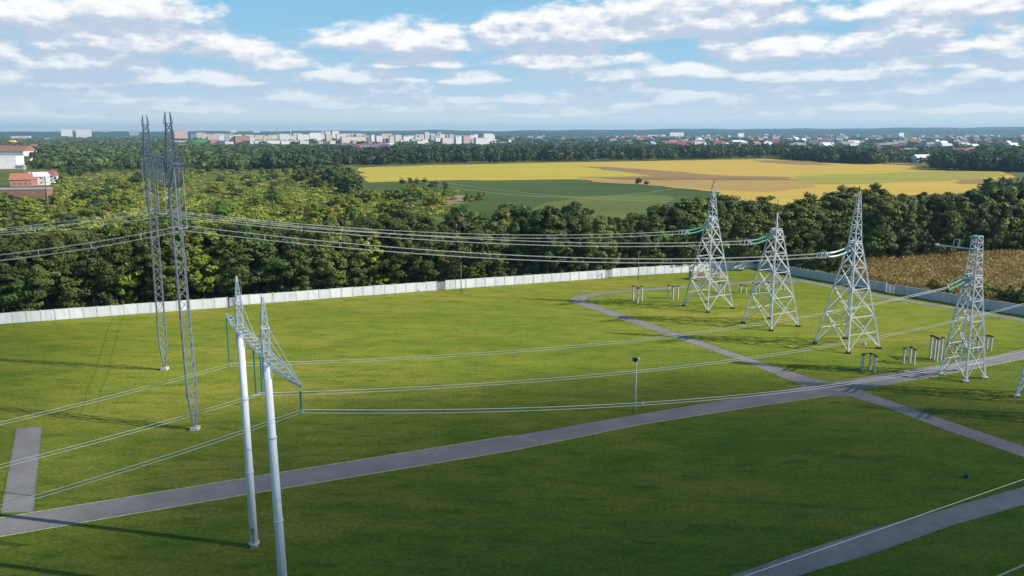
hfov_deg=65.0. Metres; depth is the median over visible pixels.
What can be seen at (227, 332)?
insulator string
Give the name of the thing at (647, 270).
concrete wall
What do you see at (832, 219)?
broadleaf tree
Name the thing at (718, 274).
concrete slab
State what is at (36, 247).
broadleaf tree
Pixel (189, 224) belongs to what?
broadleaf tree
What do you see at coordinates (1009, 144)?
house
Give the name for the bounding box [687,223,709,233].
insulator string
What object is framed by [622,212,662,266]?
broadleaf tree
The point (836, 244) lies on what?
broadleaf tree
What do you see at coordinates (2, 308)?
broadleaf tree
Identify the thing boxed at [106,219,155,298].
broadleaf tree
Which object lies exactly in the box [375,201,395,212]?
bush
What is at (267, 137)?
apartment block
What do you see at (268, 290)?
bush
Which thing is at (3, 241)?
broadleaf tree
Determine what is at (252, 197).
bush
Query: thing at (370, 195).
bush
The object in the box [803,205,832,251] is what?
broadleaf tree
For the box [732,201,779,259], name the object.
broadleaf tree
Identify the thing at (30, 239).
broadleaf tree
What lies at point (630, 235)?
broadleaf tree
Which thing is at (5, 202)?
bush
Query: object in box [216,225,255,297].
broadleaf tree
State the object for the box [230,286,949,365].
power line
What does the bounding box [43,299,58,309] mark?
bush
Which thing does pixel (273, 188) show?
bush
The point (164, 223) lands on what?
broadleaf tree
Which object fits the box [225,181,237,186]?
bush
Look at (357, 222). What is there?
broadleaf tree
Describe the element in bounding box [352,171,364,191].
broadleaf tree
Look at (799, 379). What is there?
path
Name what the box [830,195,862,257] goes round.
broadleaf tree
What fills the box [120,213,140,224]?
bush
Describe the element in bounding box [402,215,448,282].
broadleaf tree
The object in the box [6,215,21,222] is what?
bush
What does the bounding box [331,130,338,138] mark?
apartment block
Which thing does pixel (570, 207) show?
broadleaf tree
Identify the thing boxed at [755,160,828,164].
brown field
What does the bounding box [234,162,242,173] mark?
broadleaf tree
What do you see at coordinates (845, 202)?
broadleaf tree
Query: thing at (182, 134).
apartment block
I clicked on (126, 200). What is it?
bush
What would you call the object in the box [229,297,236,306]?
metal gate
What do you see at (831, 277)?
concrete wall
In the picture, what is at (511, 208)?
broadleaf tree
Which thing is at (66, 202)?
bush
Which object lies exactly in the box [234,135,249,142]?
apartment block
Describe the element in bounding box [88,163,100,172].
broadleaf tree
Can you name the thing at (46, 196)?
old pole
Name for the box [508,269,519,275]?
bush
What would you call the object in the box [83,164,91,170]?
broadleaf tree
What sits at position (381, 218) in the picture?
broadleaf tree
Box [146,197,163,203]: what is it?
bush
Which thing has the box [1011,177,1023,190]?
broadleaf tree
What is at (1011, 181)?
broadleaf tree
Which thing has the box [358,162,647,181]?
yellow field
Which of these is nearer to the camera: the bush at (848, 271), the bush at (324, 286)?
the bush at (324, 286)
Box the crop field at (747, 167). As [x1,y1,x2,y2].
[560,159,1014,204]
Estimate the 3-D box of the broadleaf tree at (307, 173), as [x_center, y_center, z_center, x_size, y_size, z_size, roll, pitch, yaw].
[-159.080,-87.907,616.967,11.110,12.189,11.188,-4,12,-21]
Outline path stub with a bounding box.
[1,426,41,512]
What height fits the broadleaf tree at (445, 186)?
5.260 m
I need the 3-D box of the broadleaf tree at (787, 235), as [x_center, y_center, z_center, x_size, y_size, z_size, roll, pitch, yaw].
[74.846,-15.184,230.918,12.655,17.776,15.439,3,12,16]
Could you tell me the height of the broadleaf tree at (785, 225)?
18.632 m
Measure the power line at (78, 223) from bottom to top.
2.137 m
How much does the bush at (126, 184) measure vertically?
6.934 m
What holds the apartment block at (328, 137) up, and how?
on the ground at (5, 183)
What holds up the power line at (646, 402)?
attached to the insulator string at (301, 399)
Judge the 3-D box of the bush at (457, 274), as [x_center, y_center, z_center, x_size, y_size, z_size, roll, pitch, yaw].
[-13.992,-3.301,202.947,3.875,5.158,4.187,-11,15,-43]
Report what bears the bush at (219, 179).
on the ground at (5, 183)
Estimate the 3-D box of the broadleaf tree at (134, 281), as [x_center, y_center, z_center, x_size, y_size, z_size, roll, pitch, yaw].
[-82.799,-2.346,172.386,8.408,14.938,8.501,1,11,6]
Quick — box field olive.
[531,194,673,223]
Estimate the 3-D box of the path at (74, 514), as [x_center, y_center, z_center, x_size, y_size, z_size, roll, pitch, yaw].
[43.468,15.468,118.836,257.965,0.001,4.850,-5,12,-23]
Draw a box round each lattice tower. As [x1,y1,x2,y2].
[682,183,734,312]
[741,198,800,330]
[812,186,881,353]
[935,235,987,382]
[1012,365,1023,397]
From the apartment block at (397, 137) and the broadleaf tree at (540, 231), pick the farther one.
the apartment block at (397, 137)
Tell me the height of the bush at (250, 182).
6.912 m
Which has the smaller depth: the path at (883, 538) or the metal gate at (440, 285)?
the path at (883, 538)
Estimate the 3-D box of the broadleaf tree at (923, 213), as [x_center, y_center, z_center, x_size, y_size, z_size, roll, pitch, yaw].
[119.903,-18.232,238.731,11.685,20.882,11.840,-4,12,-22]
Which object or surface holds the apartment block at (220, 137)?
on the ground at (5, 183)
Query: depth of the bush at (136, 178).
606.44 m
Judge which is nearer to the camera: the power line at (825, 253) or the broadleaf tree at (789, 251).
the power line at (825, 253)
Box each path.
[0,351,1023,535]
[569,279,827,386]
[731,486,1023,575]
[824,390,1023,456]
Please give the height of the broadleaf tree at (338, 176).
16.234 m
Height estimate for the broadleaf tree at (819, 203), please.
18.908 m
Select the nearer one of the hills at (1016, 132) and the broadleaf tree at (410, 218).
the broadleaf tree at (410, 218)
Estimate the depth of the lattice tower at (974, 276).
124.23 m
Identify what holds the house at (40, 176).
on the ground at (5, 183)
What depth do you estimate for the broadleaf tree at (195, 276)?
176.13 m
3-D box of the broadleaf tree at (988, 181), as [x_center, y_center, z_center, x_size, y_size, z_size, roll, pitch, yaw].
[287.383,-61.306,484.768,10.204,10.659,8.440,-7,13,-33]
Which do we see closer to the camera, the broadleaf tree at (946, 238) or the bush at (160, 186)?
the broadleaf tree at (946, 238)
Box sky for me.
[0,0,1023,131]
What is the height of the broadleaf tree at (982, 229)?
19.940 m
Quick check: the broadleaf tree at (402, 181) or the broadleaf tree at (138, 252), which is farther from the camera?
the broadleaf tree at (402, 181)
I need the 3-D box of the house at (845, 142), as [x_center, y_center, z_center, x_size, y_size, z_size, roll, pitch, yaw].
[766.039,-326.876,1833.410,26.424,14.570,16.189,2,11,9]
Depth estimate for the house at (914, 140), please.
2254.91 m
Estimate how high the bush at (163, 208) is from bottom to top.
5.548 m
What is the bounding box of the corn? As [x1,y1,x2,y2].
[850,247,1023,304]
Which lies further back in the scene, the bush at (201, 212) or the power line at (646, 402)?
the bush at (201, 212)
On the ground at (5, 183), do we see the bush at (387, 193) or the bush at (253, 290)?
the bush at (253, 290)
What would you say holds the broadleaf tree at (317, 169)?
on the ground at (5, 183)
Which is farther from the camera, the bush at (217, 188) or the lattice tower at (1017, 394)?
the bush at (217, 188)
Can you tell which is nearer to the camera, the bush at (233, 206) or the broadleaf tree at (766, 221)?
the broadleaf tree at (766, 221)
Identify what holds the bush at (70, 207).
on the ground at (5, 183)
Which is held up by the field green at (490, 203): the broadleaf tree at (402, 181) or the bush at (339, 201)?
the broadleaf tree at (402, 181)
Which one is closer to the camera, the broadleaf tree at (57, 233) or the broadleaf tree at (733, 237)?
the broadleaf tree at (57, 233)
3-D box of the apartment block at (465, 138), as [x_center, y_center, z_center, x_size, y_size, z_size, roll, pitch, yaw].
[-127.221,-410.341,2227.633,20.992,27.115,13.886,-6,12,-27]
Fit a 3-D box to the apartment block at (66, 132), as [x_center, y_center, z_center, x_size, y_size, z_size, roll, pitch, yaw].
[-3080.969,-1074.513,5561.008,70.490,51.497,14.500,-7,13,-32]
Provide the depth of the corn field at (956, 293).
204.03 m
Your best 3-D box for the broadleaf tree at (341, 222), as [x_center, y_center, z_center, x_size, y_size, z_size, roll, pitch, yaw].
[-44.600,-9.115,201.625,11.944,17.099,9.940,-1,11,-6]
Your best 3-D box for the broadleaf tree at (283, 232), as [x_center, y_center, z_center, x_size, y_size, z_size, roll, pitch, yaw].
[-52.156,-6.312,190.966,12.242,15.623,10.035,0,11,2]
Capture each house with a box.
[9,171,33,186]
[15,164,25,168]
[28,170,49,184]
[31,172,37,185]
[43,169,58,182]
[663,141,675,143]
[675,142,686,145]
[728,142,741,146]
[751,141,760,145]
[819,143,832,146]
[841,141,853,144]
[893,141,906,144]
[908,139,920,142]
[910,153,929,162]
[924,142,933,145]
[940,143,952,146]
[951,147,969,152]
[1005,143,1019,145]
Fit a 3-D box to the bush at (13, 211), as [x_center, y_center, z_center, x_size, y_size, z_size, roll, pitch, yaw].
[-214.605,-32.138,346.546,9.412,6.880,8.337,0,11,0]
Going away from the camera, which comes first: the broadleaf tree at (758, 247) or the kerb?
the kerb
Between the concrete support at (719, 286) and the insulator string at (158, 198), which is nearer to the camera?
the insulator string at (158, 198)
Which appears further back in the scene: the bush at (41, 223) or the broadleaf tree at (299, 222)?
the bush at (41, 223)
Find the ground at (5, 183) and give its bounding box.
[0,136,1023,312]
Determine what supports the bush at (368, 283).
on the ground at (5, 183)
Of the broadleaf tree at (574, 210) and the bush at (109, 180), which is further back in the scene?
the bush at (109, 180)
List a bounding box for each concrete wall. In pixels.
[0,297,227,323]
[237,281,436,304]
[445,269,605,288]
[612,261,754,276]
[755,261,886,291]
[894,284,1023,315]
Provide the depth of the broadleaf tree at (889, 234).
231.16 m
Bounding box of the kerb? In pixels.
[0,359,1021,536]
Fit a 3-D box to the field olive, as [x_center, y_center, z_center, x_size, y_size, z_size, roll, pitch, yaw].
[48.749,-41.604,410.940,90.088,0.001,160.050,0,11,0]
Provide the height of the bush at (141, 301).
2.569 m
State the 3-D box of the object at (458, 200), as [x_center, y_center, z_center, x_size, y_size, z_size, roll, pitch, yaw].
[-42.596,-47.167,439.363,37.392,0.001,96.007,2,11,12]
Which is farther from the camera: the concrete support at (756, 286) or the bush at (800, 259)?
the bush at (800, 259)
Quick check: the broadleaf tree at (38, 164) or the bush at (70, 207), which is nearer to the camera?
the bush at (70, 207)
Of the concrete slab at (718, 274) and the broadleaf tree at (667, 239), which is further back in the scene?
the broadleaf tree at (667, 239)
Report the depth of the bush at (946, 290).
189.69 m
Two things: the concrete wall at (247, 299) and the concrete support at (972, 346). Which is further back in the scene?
the concrete wall at (247, 299)
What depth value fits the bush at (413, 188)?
435.18 m
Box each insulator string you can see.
[142,158,151,210]
[156,180,166,213]
[174,168,187,228]
[225,317,230,365]
[249,346,264,395]
[299,390,302,411]
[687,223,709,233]
[749,233,772,243]
[826,245,851,257]
[947,274,969,290]
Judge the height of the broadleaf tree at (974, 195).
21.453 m
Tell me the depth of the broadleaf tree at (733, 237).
220.72 m
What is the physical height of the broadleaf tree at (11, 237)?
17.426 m
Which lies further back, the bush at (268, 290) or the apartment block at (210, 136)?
the apartment block at (210, 136)
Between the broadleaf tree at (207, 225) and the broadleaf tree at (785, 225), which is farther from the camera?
the broadleaf tree at (785, 225)
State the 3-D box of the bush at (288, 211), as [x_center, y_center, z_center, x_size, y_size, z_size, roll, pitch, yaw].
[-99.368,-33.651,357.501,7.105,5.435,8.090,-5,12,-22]
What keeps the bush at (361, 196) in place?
on the ground at (5, 183)
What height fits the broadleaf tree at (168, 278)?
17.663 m
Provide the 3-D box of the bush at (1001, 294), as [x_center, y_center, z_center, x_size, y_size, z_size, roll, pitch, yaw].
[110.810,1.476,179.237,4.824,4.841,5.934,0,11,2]
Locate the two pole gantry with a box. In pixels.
[225,276,300,575]
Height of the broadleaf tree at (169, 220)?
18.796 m
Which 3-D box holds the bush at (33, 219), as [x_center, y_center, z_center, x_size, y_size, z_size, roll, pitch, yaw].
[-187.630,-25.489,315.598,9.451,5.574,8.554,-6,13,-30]
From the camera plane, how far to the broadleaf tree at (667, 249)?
217.50 m
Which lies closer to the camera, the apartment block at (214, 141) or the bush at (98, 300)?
the bush at (98, 300)
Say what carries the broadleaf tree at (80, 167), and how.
on the ground at (5, 183)
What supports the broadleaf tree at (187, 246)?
on the ground at (5, 183)
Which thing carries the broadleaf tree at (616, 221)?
on the ground at (5, 183)
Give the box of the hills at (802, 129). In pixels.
[23,127,1023,132]
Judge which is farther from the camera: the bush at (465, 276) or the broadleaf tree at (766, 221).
the broadleaf tree at (766, 221)
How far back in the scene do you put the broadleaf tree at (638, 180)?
581.16 m
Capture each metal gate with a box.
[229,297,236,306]
[437,281,444,289]
[606,269,611,277]
[886,284,894,292]
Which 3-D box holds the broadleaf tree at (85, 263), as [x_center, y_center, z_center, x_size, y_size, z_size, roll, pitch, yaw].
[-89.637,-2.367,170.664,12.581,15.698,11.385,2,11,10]
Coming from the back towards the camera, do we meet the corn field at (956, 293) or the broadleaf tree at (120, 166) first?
the broadleaf tree at (120, 166)
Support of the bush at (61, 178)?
on the ground at (5, 183)
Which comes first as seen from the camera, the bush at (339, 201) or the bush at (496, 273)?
the bush at (496, 273)
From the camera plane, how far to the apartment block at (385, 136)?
3546.32 m
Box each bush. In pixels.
[0,197,23,210]
[0,203,40,216]
[0,205,26,217]
[0,216,9,229]
[1,210,11,218]
[2,192,16,199]
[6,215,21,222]
[10,197,26,205]
[10,216,33,229]
[20,195,39,205]
[24,216,44,226]
[26,218,50,229]
[36,193,62,204]
[41,205,56,214]
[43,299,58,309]
[49,206,74,221]
[53,174,65,182]
[54,212,82,227]
[55,297,76,308]
[58,199,82,206]
[59,184,69,190]
[63,202,93,215]
[71,188,97,198]
[72,220,85,228]
[75,207,90,218]
[84,201,96,209]
[85,202,107,218]
[89,178,100,184]
[89,194,105,205]
[90,197,104,204]
[91,296,103,305]
[92,202,120,213]
[96,183,117,195]
[103,178,113,182]
[103,298,119,305]
[105,192,119,203]
[108,201,127,211]
[110,178,123,183]
[114,181,135,190]
[117,196,137,208]
[120,191,137,201]
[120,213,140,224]
[122,293,139,304]
[127,172,145,181]
[135,297,145,302]
[142,184,156,191]
[145,180,171,191]
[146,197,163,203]
[146,205,185,218]
[146,292,164,302]
[153,205,166,213]
[162,199,184,211]
[166,200,176,208]
[180,292,194,299]
[181,177,190,185]
[187,206,210,217]
[189,288,213,299]
[193,195,208,200]
[203,182,225,192]
[203,205,238,221]
[210,290,224,298]
[211,199,227,206]
[216,177,226,181]
[223,203,241,214]
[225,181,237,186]
[225,292,230,300]
[229,185,242,191]
[231,189,245,196]
[241,178,258,186]
[243,174,251,178]
[244,283,267,294]
[246,195,268,204]
[247,197,265,206]
[253,176,263,182]
[260,284,273,293]
[263,189,281,203]
[265,171,281,179]
[267,186,283,193]
[269,181,281,186]
[274,197,290,207]
[275,282,291,291]
[280,202,297,209]
[280,206,295,216]
[286,180,295,185]
[293,174,305,181]
[294,206,309,214]
[304,205,331,216]
[305,175,326,185]
[305,205,337,219]
[306,202,317,209]
[318,278,330,289]
[323,211,335,219]
[326,194,361,207]
[329,280,350,287]
[343,194,362,206]
[345,203,365,217]
[345,205,364,219]
[346,189,356,196]
[352,192,365,202]
[360,189,382,201]
[360,275,374,285]
[369,272,386,284]
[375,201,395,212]
[379,199,418,214]
[382,188,395,200]
[382,272,399,284]
[390,203,416,217]
[393,189,408,199]
[399,190,424,203]
[400,276,414,283]
[404,185,425,195]
[418,186,430,192]
[420,190,429,198]
[421,195,445,206]
[422,195,446,204]
[436,272,449,281]
[441,189,454,196]
[447,268,463,279]
[461,267,479,278]
[462,192,473,201]
[474,191,486,199]
[478,269,487,277]
[486,265,508,277]
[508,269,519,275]
[522,268,532,274]
[539,268,549,273]
[548,262,566,272]
[781,250,801,267]
[791,248,813,268]
[802,249,826,270]
[810,251,837,273]
[827,255,851,275]
[839,263,857,276]
[927,278,945,291]
[939,283,953,293]
[974,283,990,296]
[986,284,1001,298]
[993,284,1021,303]
[1007,285,1023,304]
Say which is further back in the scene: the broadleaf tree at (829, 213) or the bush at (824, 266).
the broadleaf tree at (829, 213)
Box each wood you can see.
[0,136,209,148]
[0,142,277,168]
[181,143,513,151]
[238,135,558,143]
[259,142,789,168]
[478,135,1023,151]
[777,144,883,163]
[815,145,963,162]
[925,149,1023,170]
[973,143,1023,153]
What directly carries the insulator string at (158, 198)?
hanging from the portal pylon
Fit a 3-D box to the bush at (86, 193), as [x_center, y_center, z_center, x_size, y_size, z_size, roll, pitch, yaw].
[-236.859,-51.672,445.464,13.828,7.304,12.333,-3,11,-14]
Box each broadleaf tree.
[0,239,33,300]
[0,242,57,311]
[0,252,12,312]
[2,231,46,301]
[15,249,65,309]
[16,233,54,304]
[27,244,56,307]
[34,228,67,244]
[35,160,41,168]
[36,234,95,307]
[42,159,48,168]
[48,240,82,299]
[56,240,117,306]
[58,165,66,173]
[59,232,89,239]
[66,165,78,175]
[67,232,113,305]
[74,164,85,175]
[80,237,136,305]
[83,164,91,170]
[84,237,110,295]
[85,224,130,301]
[86,226,110,240]
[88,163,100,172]
[105,248,145,303]
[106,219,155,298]
[106,227,137,288]
[117,163,123,170]
[120,215,146,294]
[123,229,155,299]
[129,165,136,171]
[129,227,190,301]
[140,228,204,298]
[145,217,185,229]
[146,219,170,247]
[146,224,207,293]
[174,216,197,229]
[177,219,201,293]
[187,228,222,287]
[187,230,225,294]
[198,221,217,228]
[203,225,228,292]
[204,162,212,170]
[206,220,283,293]
[207,236,250,296]
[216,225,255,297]
[217,222,240,235]
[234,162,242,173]
[246,164,253,170]
[254,230,285,289]
[260,232,315,292]
[263,222,287,271]
[279,230,313,285]
[280,220,333,290]
[291,164,305,179]
[292,220,308,286]
[299,166,312,179]
[299,216,322,232]
[304,165,314,177]
[309,217,353,288]
[311,164,325,180]
[311,230,335,285]
[324,165,336,183]
[329,165,349,187]
[334,217,350,233]
[335,168,361,191]
[335,233,370,287]
[348,224,373,285]
[350,217,381,244]
[350,218,371,229]
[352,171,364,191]
[356,228,383,285]
[370,217,403,283]
[371,213,398,228]
[378,220,414,283]
[388,218,413,278]
[399,177,405,183]
[400,212,410,225]
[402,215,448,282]
[404,213,427,229]
[411,222,464,277]
[427,182,434,188]
[440,205,468,229]
[441,181,448,188]
[441,215,491,278]
[444,213,476,277]
[447,211,484,225]
[448,212,473,279]
[468,212,511,272]
[483,207,515,270]
[497,203,530,224]
[504,218,532,273]
[511,207,531,261]
[521,205,572,269]
[522,208,560,270]
[555,212,586,271]
[560,201,594,221]
[562,210,591,269]
[571,208,591,257]
[575,215,613,270]
[591,224,621,269]
[606,216,622,230]
[607,219,626,264]
[614,221,639,263]
[616,228,647,267]
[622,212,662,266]
[625,215,668,266]
[635,178,641,183]
[635,214,673,266]
[646,204,662,217]
[653,204,688,264]
[654,204,673,265]
[661,206,703,266]
[667,197,711,265]
[683,201,700,260]
[685,196,716,263]
[687,195,732,263]
[697,208,729,262]
[698,215,735,262]
[707,200,738,263]
[714,194,761,265]
[719,195,750,260]
[725,204,748,258]
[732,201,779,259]
[734,206,770,260]
[736,199,767,262]
[736,199,778,263]
[746,204,800,262]
[750,195,784,261]
[770,204,788,263]
[778,199,818,265]
[780,203,817,256]
[781,210,806,255]
[789,192,829,263]
[803,193,835,258]
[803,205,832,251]
[806,201,828,248]
[814,192,860,256]
[818,184,871,257]
[819,192,839,256]
[822,205,848,249]
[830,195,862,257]
[841,186,895,262]
[850,183,909,258]
[853,189,897,257]
[858,215,898,252]
[879,191,909,251]
[886,195,919,255]
[897,193,934,256]
[906,192,937,257]
[917,197,944,253]
[923,192,977,254]
[939,198,957,249]
[944,196,969,253]
[959,188,991,250]
[960,213,978,240]
[961,192,1013,250]
[962,190,1008,248]
[962,196,990,246]
[980,177,995,191]
[984,183,1018,250]
[985,188,1016,250]
[990,197,1023,247]
[995,189,1023,251]
[996,178,1006,194]
[1003,179,1013,188]
[1006,184,1023,241]
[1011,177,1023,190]
[1016,188,1023,247]
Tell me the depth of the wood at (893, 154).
1005.08 m
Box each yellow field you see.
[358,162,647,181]
[796,168,933,174]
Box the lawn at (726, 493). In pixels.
[0,269,1023,575]
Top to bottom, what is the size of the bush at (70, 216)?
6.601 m
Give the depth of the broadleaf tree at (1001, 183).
473.45 m
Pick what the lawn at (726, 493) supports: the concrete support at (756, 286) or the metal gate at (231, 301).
the concrete support at (756, 286)
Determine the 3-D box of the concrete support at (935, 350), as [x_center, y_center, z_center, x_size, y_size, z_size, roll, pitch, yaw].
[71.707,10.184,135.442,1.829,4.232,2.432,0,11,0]
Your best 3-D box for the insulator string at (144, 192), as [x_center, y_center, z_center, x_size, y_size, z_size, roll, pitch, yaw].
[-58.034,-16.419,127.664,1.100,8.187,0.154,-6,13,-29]
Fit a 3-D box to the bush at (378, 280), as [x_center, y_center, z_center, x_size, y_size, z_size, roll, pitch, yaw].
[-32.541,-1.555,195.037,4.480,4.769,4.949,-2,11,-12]
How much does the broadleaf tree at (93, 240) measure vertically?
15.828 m
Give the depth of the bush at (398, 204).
362.39 m
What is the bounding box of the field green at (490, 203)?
[367,180,719,219]
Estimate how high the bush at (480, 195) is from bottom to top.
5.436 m
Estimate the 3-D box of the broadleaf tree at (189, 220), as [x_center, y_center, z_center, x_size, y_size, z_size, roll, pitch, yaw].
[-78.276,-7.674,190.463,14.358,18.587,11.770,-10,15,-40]
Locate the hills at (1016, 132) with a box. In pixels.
[0,129,1023,135]
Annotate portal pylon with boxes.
[139,112,199,430]
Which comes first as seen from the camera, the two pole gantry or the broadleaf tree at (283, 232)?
the two pole gantry
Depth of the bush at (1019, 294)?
176.14 m
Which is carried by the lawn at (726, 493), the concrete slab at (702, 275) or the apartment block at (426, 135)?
the concrete slab at (702, 275)
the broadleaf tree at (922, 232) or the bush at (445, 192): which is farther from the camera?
the bush at (445, 192)
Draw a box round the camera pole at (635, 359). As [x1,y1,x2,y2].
[632,357,639,411]
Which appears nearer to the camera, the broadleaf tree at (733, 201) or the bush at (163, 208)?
the broadleaf tree at (733, 201)
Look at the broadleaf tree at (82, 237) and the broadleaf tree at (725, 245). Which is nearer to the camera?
the broadleaf tree at (82, 237)
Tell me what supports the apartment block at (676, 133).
on the ground at (5, 183)
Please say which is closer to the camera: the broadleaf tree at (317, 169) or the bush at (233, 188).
the bush at (233, 188)
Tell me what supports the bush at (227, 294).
on the ground at (5, 183)
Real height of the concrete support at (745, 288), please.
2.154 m
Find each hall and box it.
[0,146,36,155]
[0,156,24,168]
[0,187,52,196]
[11,136,30,138]
[254,140,298,143]
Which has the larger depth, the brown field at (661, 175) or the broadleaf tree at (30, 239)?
the brown field at (661, 175)
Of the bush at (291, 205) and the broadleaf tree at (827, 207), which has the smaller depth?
the broadleaf tree at (827, 207)
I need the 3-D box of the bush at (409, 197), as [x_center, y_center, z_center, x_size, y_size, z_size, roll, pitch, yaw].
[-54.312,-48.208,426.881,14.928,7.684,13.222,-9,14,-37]
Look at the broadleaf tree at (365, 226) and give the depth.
195.88 m
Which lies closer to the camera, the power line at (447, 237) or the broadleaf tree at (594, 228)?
the power line at (447, 237)
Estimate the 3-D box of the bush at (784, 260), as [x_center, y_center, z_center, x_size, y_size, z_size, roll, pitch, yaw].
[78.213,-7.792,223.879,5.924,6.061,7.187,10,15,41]
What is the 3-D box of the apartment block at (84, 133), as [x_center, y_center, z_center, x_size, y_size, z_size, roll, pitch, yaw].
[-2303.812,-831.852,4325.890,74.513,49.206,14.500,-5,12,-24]
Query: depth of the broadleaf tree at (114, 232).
175.30 m
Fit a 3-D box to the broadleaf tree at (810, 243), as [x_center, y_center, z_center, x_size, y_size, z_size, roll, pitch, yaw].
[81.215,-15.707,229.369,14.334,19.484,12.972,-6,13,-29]
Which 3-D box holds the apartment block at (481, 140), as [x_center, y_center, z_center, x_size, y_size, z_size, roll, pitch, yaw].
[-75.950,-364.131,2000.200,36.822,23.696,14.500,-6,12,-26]
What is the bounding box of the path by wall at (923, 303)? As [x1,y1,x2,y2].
[777,278,1023,321]
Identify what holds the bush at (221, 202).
on the ground at (5, 183)
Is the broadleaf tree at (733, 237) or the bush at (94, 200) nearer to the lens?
the broadleaf tree at (733, 237)
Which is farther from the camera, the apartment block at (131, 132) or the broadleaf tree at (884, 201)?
the apartment block at (131, 132)
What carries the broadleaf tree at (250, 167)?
on the ground at (5, 183)
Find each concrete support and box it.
[632,285,642,302]
[667,285,678,298]
[714,282,724,293]
[740,284,746,293]
[752,282,759,292]
[861,353,877,371]
[902,346,916,364]
[928,335,944,361]
[971,337,978,351]
[985,335,993,350]
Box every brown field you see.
[577,166,798,180]
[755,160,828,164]
[954,179,998,183]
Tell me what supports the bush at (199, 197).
on the ground at (5, 183)
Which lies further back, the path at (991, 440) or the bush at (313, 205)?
the bush at (313, 205)
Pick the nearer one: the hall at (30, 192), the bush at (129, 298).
the bush at (129, 298)
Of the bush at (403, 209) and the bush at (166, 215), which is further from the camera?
the bush at (403, 209)
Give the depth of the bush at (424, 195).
433.72 m
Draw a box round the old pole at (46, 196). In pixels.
[44,178,48,206]
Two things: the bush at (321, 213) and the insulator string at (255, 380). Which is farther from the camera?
the bush at (321, 213)
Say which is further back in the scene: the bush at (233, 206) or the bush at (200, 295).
the bush at (233, 206)
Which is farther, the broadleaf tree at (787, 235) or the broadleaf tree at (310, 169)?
the broadleaf tree at (310, 169)
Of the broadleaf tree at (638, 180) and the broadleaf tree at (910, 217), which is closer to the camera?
the broadleaf tree at (910, 217)
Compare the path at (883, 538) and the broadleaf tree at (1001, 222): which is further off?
the broadleaf tree at (1001, 222)
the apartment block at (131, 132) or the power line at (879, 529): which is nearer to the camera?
the power line at (879, 529)
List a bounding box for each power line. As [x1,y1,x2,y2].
[0,208,147,232]
[0,225,182,260]
[0,393,258,467]
[0,409,301,508]
[1,211,160,234]
[1,363,229,424]
[151,208,688,237]
[152,117,852,201]
[163,211,751,246]
[175,114,709,196]
[183,225,829,262]
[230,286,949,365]
[262,303,1023,395]
[302,349,1023,413]
[746,479,1023,575]
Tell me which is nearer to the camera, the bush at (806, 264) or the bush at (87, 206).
the bush at (806, 264)
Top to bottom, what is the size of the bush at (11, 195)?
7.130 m
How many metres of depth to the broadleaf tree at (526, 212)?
222.49 m
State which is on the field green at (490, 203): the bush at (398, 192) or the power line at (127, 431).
the bush at (398, 192)
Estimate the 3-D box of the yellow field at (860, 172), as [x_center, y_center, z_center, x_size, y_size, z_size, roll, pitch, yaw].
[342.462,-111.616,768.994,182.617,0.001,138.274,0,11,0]
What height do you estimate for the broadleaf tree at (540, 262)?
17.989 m
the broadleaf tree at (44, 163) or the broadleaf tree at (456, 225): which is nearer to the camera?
the broadleaf tree at (456, 225)
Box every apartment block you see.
[60,129,72,135]
[76,129,91,137]
[129,130,138,134]
[174,130,187,138]
[196,132,205,138]
[207,134,214,139]
[209,139,218,142]
[218,135,224,139]
[224,141,233,143]
[225,134,233,140]
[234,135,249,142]
[254,135,264,139]
[263,136,272,139]
[279,134,289,139]
[297,134,308,139]
[299,140,308,143]
[308,132,321,140]
[325,134,331,141]
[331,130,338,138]
[336,134,344,140]
[340,136,365,142]
[375,135,382,141]
[381,134,391,138]
[388,137,393,142]
[394,134,401,141]
[402,136,410,141]
[424,132,428,138]
[429,135,439,140]
[441,137,453,143]
[454,136,461,143]
[462,135,469,143]
[474,137,488,144]
[482,133,492,141]
[669,132,683,135]
[736,133,743,136]
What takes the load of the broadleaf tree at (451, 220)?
on the ground at (5, 183)
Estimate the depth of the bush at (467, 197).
438.48 m
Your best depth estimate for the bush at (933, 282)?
191.45 m
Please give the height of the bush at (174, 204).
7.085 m
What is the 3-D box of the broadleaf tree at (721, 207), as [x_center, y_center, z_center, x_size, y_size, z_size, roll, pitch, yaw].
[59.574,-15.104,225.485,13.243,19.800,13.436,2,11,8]
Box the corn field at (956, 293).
[850,260,1021,302]
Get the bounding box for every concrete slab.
[697,273,705,280]
[710,271,719,278]
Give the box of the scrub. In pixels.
[0,170,459,231]
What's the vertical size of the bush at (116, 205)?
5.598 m
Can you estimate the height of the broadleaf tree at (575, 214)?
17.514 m
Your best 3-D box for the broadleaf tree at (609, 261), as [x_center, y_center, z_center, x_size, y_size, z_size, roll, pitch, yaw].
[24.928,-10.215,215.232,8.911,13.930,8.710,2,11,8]
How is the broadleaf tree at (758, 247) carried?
on the ground at (5, 183)
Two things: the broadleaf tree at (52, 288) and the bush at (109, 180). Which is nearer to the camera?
the broadleaf tree at (52, 288)
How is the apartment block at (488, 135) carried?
on the ground at (5, 183)
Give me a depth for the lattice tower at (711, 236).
173.39 m

